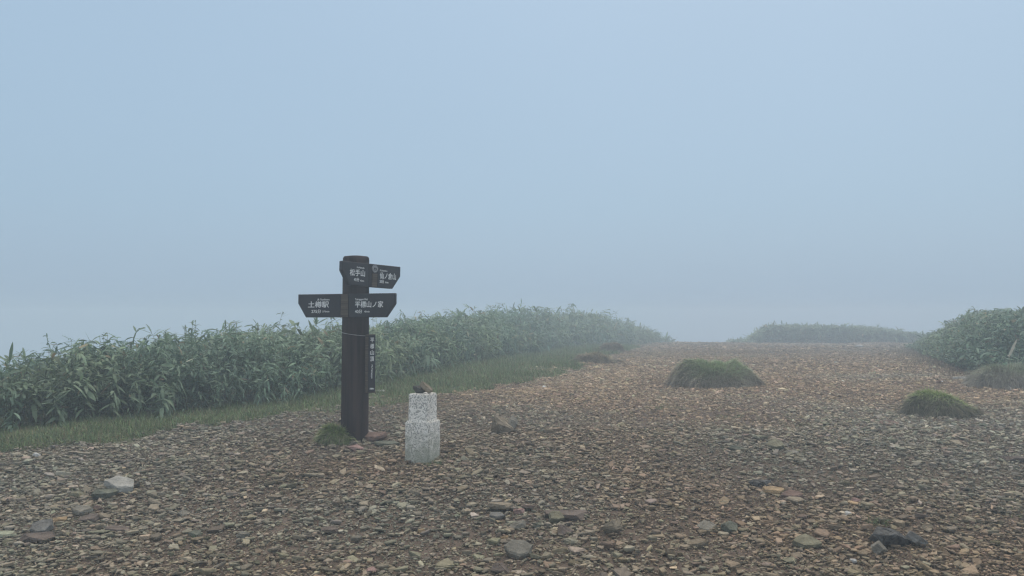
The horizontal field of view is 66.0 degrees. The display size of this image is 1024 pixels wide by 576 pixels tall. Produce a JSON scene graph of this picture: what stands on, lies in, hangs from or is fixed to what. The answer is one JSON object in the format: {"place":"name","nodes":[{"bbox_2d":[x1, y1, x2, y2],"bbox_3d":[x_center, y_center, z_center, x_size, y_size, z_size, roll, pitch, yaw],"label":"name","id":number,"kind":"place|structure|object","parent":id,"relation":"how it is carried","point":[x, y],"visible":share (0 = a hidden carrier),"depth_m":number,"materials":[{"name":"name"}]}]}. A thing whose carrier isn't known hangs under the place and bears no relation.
{"place":"outdoors","nodes":[
{"label":"outdoors","id":0,"kind":"place"},
{"bbox_2d":[0,341,1023,575],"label":"ground","id":1,"kind":"structure","parent":0,"point":[281,526],"depth_m":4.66,"materials":[{"name":"brown gravel"}]},
{"bbox_2d":[0,342,27,424],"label":"bamboo sprig","id":2,"kind":"object","parent":1,"relation":"on","point":[9,358],"visible":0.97,"depth_m":6.59,"materials":[{"name":"green plant"}]},
{"bbox_2d":[16,348,35,416],"bbox_3d":[-4.203,0.855,6.732,0.190,0.696,0.188,0,-2,0],"label":"bamboo sprig","id":3,"kind":"object","parent":1,"relation":"on","point":[24,354],"visible":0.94,"depth_m":6.77,"materials":[{"name":"green plant"}]},
{"bbox_2d":[19,531,54,542],"bbox_3d":[-2.424,1.266,4.018,0.177,0.044,0.099,-5,2,-3],"label":"rock","id":4,"kind":"object","parent":1,"relation":"on","point":[32,537],"visible":0.94,"depth_m":4.00,"materials":[{"name":"grey stone"}]},
{"bbox_2d":[29,519,53,532],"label":"rock","id":5,"kind":"object","parent":1,"relation":"on","point":[45,525],"visible":0.75,"depth_m":4.11,"materials":[{"name":"grey stone"}]},
{"bbox_2d":[53,516,67,522],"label":"rock","id":6,"kind":"object","parent":1,"relation":"on","point":[57,519],"visible":0.72,"depth_m":4.28,"materials":[{"name":"beige stone"}]},
{"bbox_2d":[69,490,85,497],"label":"rock","id":7,"kind":"object","parent":1,"relation":"on","point":[77,494],"visible":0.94,"depth_m":4.68,"materials":[{"name":"grey stone"}]},
{"bbox_2d":[72,505,92,515],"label":"rock","id":8,"kind":"object","parent":1,"relation":"on","point":[78,510],"visible":0.96,"depth_m":4.42,"materials":[{"name":"grey stone"}]},
{"bbox_2d":[78,513,98,522],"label":"rock","id":9,"kind":"object","parent":1,"relation":"on","point":[92,517],"visible":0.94,"depth_m":4.29,"materials":[{"name":"grey stone"}]},
{"bbox_2d":[93,504,102,509],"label":"rock","id":10,"kind":"object","parent":1,"relation":"on","point":[96,506],"visible":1,"depth_m":4.50,"materials":[{"name":"grey stone"}]},
{"bbox_2d":[90,488,118,498],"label":"rock","id":11,"kind":"object","parent":1,"relation":"on","point":[106,493],"visible":0.95,"depth_m":4.66,"materials":[{"name":"grey stone"}]},
{"bbox_2d":[99,513,110,519],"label":"rock","id":12,"kind":"object","parent":1,"relation":"on","point":[103,515],"visible":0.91,"depth_m":4.34,"materials":[{"name":"beige stone"}]},
{"bbox_2d":[105,525,129,531],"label":"rock","id":13,"kind":"object","parent":1,"relation":"on","point":[115,528],"visible":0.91,"depth_m":4.16,"materials":[{"name":"grey stone"}]},
{"bbox_2d":[104,476,133,492],"bbox_3d":[-2.394,1.201,4.801,0.171,0.058,0.131,14,21,-19],"label":"rock","id":14,"kind":"object","parent":1,"relation":"on","point":[123,484],"visible":0.94,"depth_m":4.78,"materials":[{"name":"grey stone"}]},
{"bbox_2d":[160,333,175,370],"bbox_3d":[-3.413,0.828,7.814,0.208,0.761,0.182,2,-3,-44],"label":"bamboo sprig","id":15,"kind":"object","parent":1,"relation":"on","point":[166,339],"visible":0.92,"depth_m":7.79,"materials":[{"name":"green plant"}]},
{"bbox_2d":[177,509,190,515],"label":"rock","id":16,"kind":"object","parent":1,"relation":"on","point":[182,512],"visible":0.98,"depth_m":4.44,"materials":[{"name":"grey stone"}]},
{"bbox_2d":[189,530,201,536],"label":"rock","id":17,"kind":"object","parent":1,"relation":"on","point":[194,532],"visible":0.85,"depth_m":4.08,"materials":[{"name":"grey stone"}]},
{"bbox_2d":[193,320,198,363],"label":"herb stem","id":18,"kind":"object","parent":1,"relation":"on","point":[197,341],"visible":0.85,"depth_m":8.75,"materials":[{"name":"green plant"}]},
{"bbox_2d":[236,531,249,538],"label":"rock","id":19,"kind":"object","parent":1,"relation":"on","point":[242,534],"visible":0.91,"depth_m":4.05,"materials":[{"name":"grey stone"}]},
{"bbox_2d":[312,317,326,387],"bbox_3d":[-2.206,0.751,9.045,0.192,0.920,0.144,0,-2,0],"label":"bamboo sprig","id":20,"kind":"object","parent":1,"relation":"on","point":[315,321],"visible":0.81,"depth_m":9.04,"materials":[{"name":"green plant"}]},
{"bbox_2d":[0,342,640,452],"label":"grass","id":21,"kind":"structure","parent":1,"relation":"on","point":[437,383],"depth_m":8.18,"materials":[{"name":"green plant"}]},
{"bbox_2d":[321,525,337,533],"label":"rock","id":22,"kind":"object","parent":1,"relation":"on","point":[333,529],"visible":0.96,"depth_m":4.13,"materials":[{"name":"grey stone"}]},
{"bbox_2d":[310,421,356,446],"bbox_3d":[-1.368,1.211,6.091,0.515,0.456,0.384,1,-2,-21],"label":"grass tussock","id":23,"kind":"object","parent":1,"relation":"on","point":[330,433],"depth_m":6.04,"materials":[{"name":"green plant"}]},
{"bbox_2d":[0,299,675,431],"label":"bamboo grass","id":24,"kind":"structure","parent":1,"relation":"on","point":[79,381],"depth_m":8.61,"materials":[{"name":"green plant"}]},
{"bbox_2d":[298,255,399,441],"bbox_3d":[-1.292,0.545,6.197,0.826,1.606,0.484,0,-2,0],"label":"signpost","id":25,"kind":"object","parent":1,"relation":"on","point":[355,305],"visible":1,"depth_m":6.13,"materials":[{"name":"brown wood"}]},
{"bbox_2d":[341,332,374,392],"bbox_3d":[-1.216,0.582,6.199,0.274,0.477,0.220,-2,-3,40],"label":"name board","id":26,"kind":"object","parent":25,"relation":"attached to","point":[369,363],"visible":1,"depth_m":6.13,"materials":[{"name":"brown wood"}]},
{"bbox_2d":[347,444,363,450],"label":"rock","id":27,"kind":"object","parent":1,"relation":"on","point":[354,447],"visible":0.91,"depth_m":5.82,"materials":[{"name":"stone"}]},
{"bbox_2d":[366,566,375,573],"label":"rock","id":28,"kind":"object","parent":1,"relation":"on","point":[371,569],"visible":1,"depth_m":3.55,"materials":[{"name":"grey stone"}]},
{"bbox_2d":[365,432,386,441],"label":"rock","id":29,"kind":"object","parent":1,"relation":"on","point":[372,436],"visible":0.99,"depth_m":6.12,"materials":[{"name":"stone"}]},
{"bbox_2d":[374,441,399,445],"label":"rock","id":30,"kind":"object","parent":1,"relation":"on","point":[380,443],"visible":0.88,"depth_m":5.98,"materials":[{"name":"grey stone"}]},
{"bbox_2d":[405,392,439,462],"bbox_3d":[-0.628,1.027,5.550,0.192,0.573,0.192,-1,-2,20],"label":"stone marker","id":31,"kind":"object","parent":1,"relation":"on","point":[422,434],"visible":0.8,"depth_m":5.48,"materials":[{"name":"stone"}]},
{"bbox_2d":[413,385,425,392],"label":"rock","id":32,"kind":"object","parent":31,"relation":"on","point":[418,389],"visible":0.91,"depth_m":5.55,"materials":[{"name":"grey stone"}]},
{"bbox_2d":[420,381,432,393],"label":"rock","id":33,"kind":"object","parent":31,"relation":"on","point":[427,388],"visible":1,"depth_m":5.53,"materials":[{"name":"stone"}]},
{"bbox_2d":[489,512,504,519],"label":"rock","id":34,"kind":"object","parent":1,"relation":"on","point":[497,515],"visible":0.98,"depth_m":4.34,"materials":[{"name":"grey stone"}]},
{"bbox_2d":[490,563,509,574],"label":"rock","id":35,"kind":"object","parent":1,"relation":"on","point":[497,568],"visible":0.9,"depth_m":3.57,"materials":[{"name":"grey stone"}]},
{"bbox_2d":[487,502,513,509],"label":"rock","id":36,"kind":"object","parent":1,"relation":"on","point":[500,505],"visible":1,"depth_m":4.44,"materials":[{"name":"beige stone"}]},
{"bbox_2d":[491,415,514,433],"bbox_3d":[-0.092,1.130,6.410,0.258,0.179,0.147,30,-18,-30],"label":"rock","id":37,"kind":"object","parent":1,"relation":"on","point":[500,424],"visible":0.67,"depth_m":6.34,"materials":[{"name":"grey stone"}]},
{"bbox_2d":[507,415,517,427],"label":"rock","id":38,"kind":"object","parent":1,"relation":"on","point":[512,421],"visible":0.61,"depth_m":6.44,"materials":[{"name":"grey stone"}]},
{"bbox_2d":[4,389,1023,575],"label":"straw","id":39,"kind":"object","parent":1,"relation":"on","point":[541,476],"visible":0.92,"depth_m":4.92,"materials":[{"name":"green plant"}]},
{"bbox_2d":[510,520,525,528],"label":"rock","id":40,"kind":"object","parent":1,"relation":"on","point":[521,524],"visible":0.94,"depth_m":4.19,"materials":[{"name":"grey stone"}]},
{"bbox_2d":[504,540,532,559],"bbox_3d":[0.027,1.264,3.797,0.138,0.053,0.100,5,37,10],"label":"rock","id":41,"kind":"object","parent":1,"relation":"on","point":[517,549],"visible":0.94,"depth_m":3.78,"materials":[{"name":"grey stone"}]},
{"bbox_2d":[513,508,524,513],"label":"rock","id":42,"kind":"object","parent":1,"relation":"on","point":[520,510],"visible":1,"depth_m":4.41,"materials":[{"name":"stone"}]},
{"bbox_2d":[532,521,541,527],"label":"rock","id":43,"kind":"object","parent":1,"relation":"on","point":[535,524],"visible":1,"depth_m":4.19,"materials":[{"name":"grey stone"}]},
{"bbox_2d":[60,392,1022,539],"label":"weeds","id":44,"kind":"object","parent":1,"relation":"on","point":[439,463],"visible":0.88,"depth_m":5.57,"materials":[{"name":"green plant"}]},
{"bbox_2d":[549,511,564,522],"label":"rock","id":45,"kind":"object","parent":1,"relation":"on","point":[556,516],"visible":0.95,"depth_m":4.26,"materials":[{"name":"grey stone"}]},
{"bbox_2d":[544,509,588,520],"bbox_3d":[0.305,1.257,4.344,0.251,0.053,0.147,0,3,-5],"label":"rock","id":46,"kind":"object","parent":1,"relation":"on","point":[571,515],"visible":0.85,"depth_m":4.31,"materials":[{"name":"grey stone"}]},
{"bbox_2d":[558,524,574,534],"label":"rock","id":47,"kind":"object","parent":1,"relation":"on","point":[563,529],"visible":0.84,"depth_m":4.07,"materials":[{"name":"grey stone"}]},
{"bbox_2d":[574,351,626,363],"bbox_3d":[1.573,1.394,14.579,1.421,0.509,1.019,0,-2,0],"label":"grass tussock","id":48,"kind":"object","parent":1,"relation":"on","point":[596,357],"depth_m":14.44,"materials":[{"name":"plant"}]},
{"bbox_2d":[601,518,621,533],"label":"rock","id":49,"kind":"object","parent":1,"relation":"on","point":[613,525],"visible":0.98,"depth_m":4.05,"materials":[{"name":"grey stone"}]},
{"bbox_2d":[598,342,625,352],"bbox_3d":[2.592,1.684,20.709,0.983,0.616,0.911,-2,-3,43],"label":"grass tussock","id":50,"kind":"object","parent":1,"relation":"on","point":[614,346],"depth_m":20.57,"materials":[{"name":"plant"}]},
{"bbox_2d":[696,520,715,532],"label":"rock","id":51,"kind":"object","parent":1,"relation":"on","point":[705,525],"visible":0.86,"depth_m":4.11,"materials":[{"name":"grey stone"}]},
{"bbox_2d":[665,355,768,389],"bbox_3d":[2.488,1.131,9.697,1.741,0.852,1.240,0,-2,0],"label":"grass tussock","id":52,"kind":"object","parent":1,"relation":"on","point":[700,373],"depth_m":9.56,"materials":[{"name":"green plant"}]},
{"bbox_2d":[721,521,737,533],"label":"rock","id":53,"kind":"object","parent":1,"relation":"on","point":[729,526],"visible":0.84,"depth_m":4.08,"materials":[{"name":"grey stone"}]},
{"bbox_2d":[728,445,744,451],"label":"rock","id":54,"kind":"object","parent":1,"relation":"on","point":[732,447],"visible":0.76,"depth_m":5.74,"materials":[{"name":"grey stone"}]},
{"bbox_2d":[749,479,771,486],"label":"rock","id":55,"kind":"object","parent":1,"relation":"on","point":[757,482],"visible":0.79,"depth_m":4.92,"materials":[{"name":"grey stone"}]},
{"bbox_2d":[762,486,784,493],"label":"rock","id":56,"kind":"object","parent":1,"relation":"on","point":[773,490],"visible":0.97,"depth_m":4.75,"materials":[{"name":"beige stone"}]},
{"bbox_2d":[768,439,784,449],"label":"rock","id":57,"kind":"object","parent":1,"relation":"on","point":[775,444],"visible":0.94,"depth_m":5.79,"materials":[{"name":"grey stone"}]},
{"bbox_2d":[782,556,795,564],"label":"rock","id":58,"kind":"object","parent":1,"relation":"on","point":[789,560],"visible":0.88,"depth_m":3.66,"materials":[{"name":"beige stone"}]},
{"bbox_2d":[785,450,798,453],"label":"rock","id":59,"kind":"object","parent":1,"relation":"on","point":[793,451],"visible":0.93,"depth_m":5.68,"materials":[{"name":"grey stone"}]},
{"bbox_2d":[781,489,803,497],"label":"rock","id":60,"kind":"object","parent":1,"relation":"on","point":[788,493],"visible":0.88,"depth_m":4.64,"materials":[{"name":"grey stone"}]},
{"bbox_2d":[792,534,821,549],"bbox_3d":[1.456,1.260,3.912,0.147,0.035,0.111,2,14,-5],"label":"rock","id":61,"kind":"object","parent":1,"relation":"on","point":[804,541],"visible":0.99,"depth_m":3.88,"materials":[{"name":"beige stone"}]},
{"bbox_2d":[725,320,933,342],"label":"bamboo grass","id":62,"kind":"structure","parent":1,"relation":"on","point":[799,333],"depth_m":37.79,"materials":[{"name":"green plant"}]},
{"bbox_2d":[851,497,860,501],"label":"rock","id":63,"kind":"object","parent":1,"relation":"on","point":[854,499],"visible":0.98,"depth_m":4.57,"materials":[{"name":"stone"}]},
{"bbox_2d":[871,541,887,554],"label":"rock","id":64,"kind":"object","parent":1,"relation":"on","point":[878,547],"visible":0.99,"depth_m":3.77,"materials":[{"name":"grey stone"}]},
{"bbox_2d":[868,526,912,547],"bbox_3d":[1.881,1.245,3.894,0.212,0.106,0.164,11,-4,-11],"label":"rock","id":65,"kind":"object","parent":1,"relation":"on","point":[888,537],"visible":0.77,"depth_m":3.85,"materials":[{"name":"grey stone"}]},
{"bbox_2d":[906,531,927,546],"bbox_3d":[1.990,1.238,3.881,0.113,0.050,0.074,35,-1,-9],"label":"rock","id":66,"kind":"object","parent":1,"relation":"on","point":[915,538],"visible":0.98,"depth_m":3.86,"materials":[{"name":"grey stone"}]},
{"bbox_2d":[896,385,985,418],"bbox_3d":[4.078,1.172,7.403,1.197,0.543,0.874,0,-2,0],"label":"grass tussock","id":67,"kind":"object","parent":1,"relation":"on","point":[934,403],"depth_m":7.26,"materials":[{"name":"green plant"}]},
{"bbox_2d":[904,306,1023,371],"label":"shrub thicket","id":68,"kind":"object","parent":1,"relation":"on","point":[969,340],"visible":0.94,"depth_m":11.89,"materials":[{"name":"green plant"}]},
{"bbox_2d":[1007,339,1016,368],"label":"dry leaf stalk","id":69,"kind":"object","parent":68,"relation":"in","point":[1012,348],"visible":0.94,"depth_m":9.50,"materials":[{"name":"beige plant"}]},
{"bbox_2d":[955,350,1023,391],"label":"grass tussock","id":70,"kind":"object","parent":1,"relation":"on","point":[995,376],"depth_m":9.42,"materials":[{"name":"plant"}]},
{"bbox_2d":[1000,456,1023,462],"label":"rock","id":71,"kind":"object","parent":1,"relation":"on","point":[1014,458],"visible":0.69,"depth_m":5.44,"materials":[{"name":"grey stone"}]},
{"bbox_2d":[0,0,1023,371],"label":"sky","id":72,"kind":"structure","parent":0,"point":[688,170],"materials":[{"name":"blue"}]},
{"bbox_2d":[544,343,1023,391],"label":"dry grass","id":73,"kind":"structure","parent":0,"point":[942,365],"depth_m":13.30,"materials":[{"name":"brown plant"}]}
]}

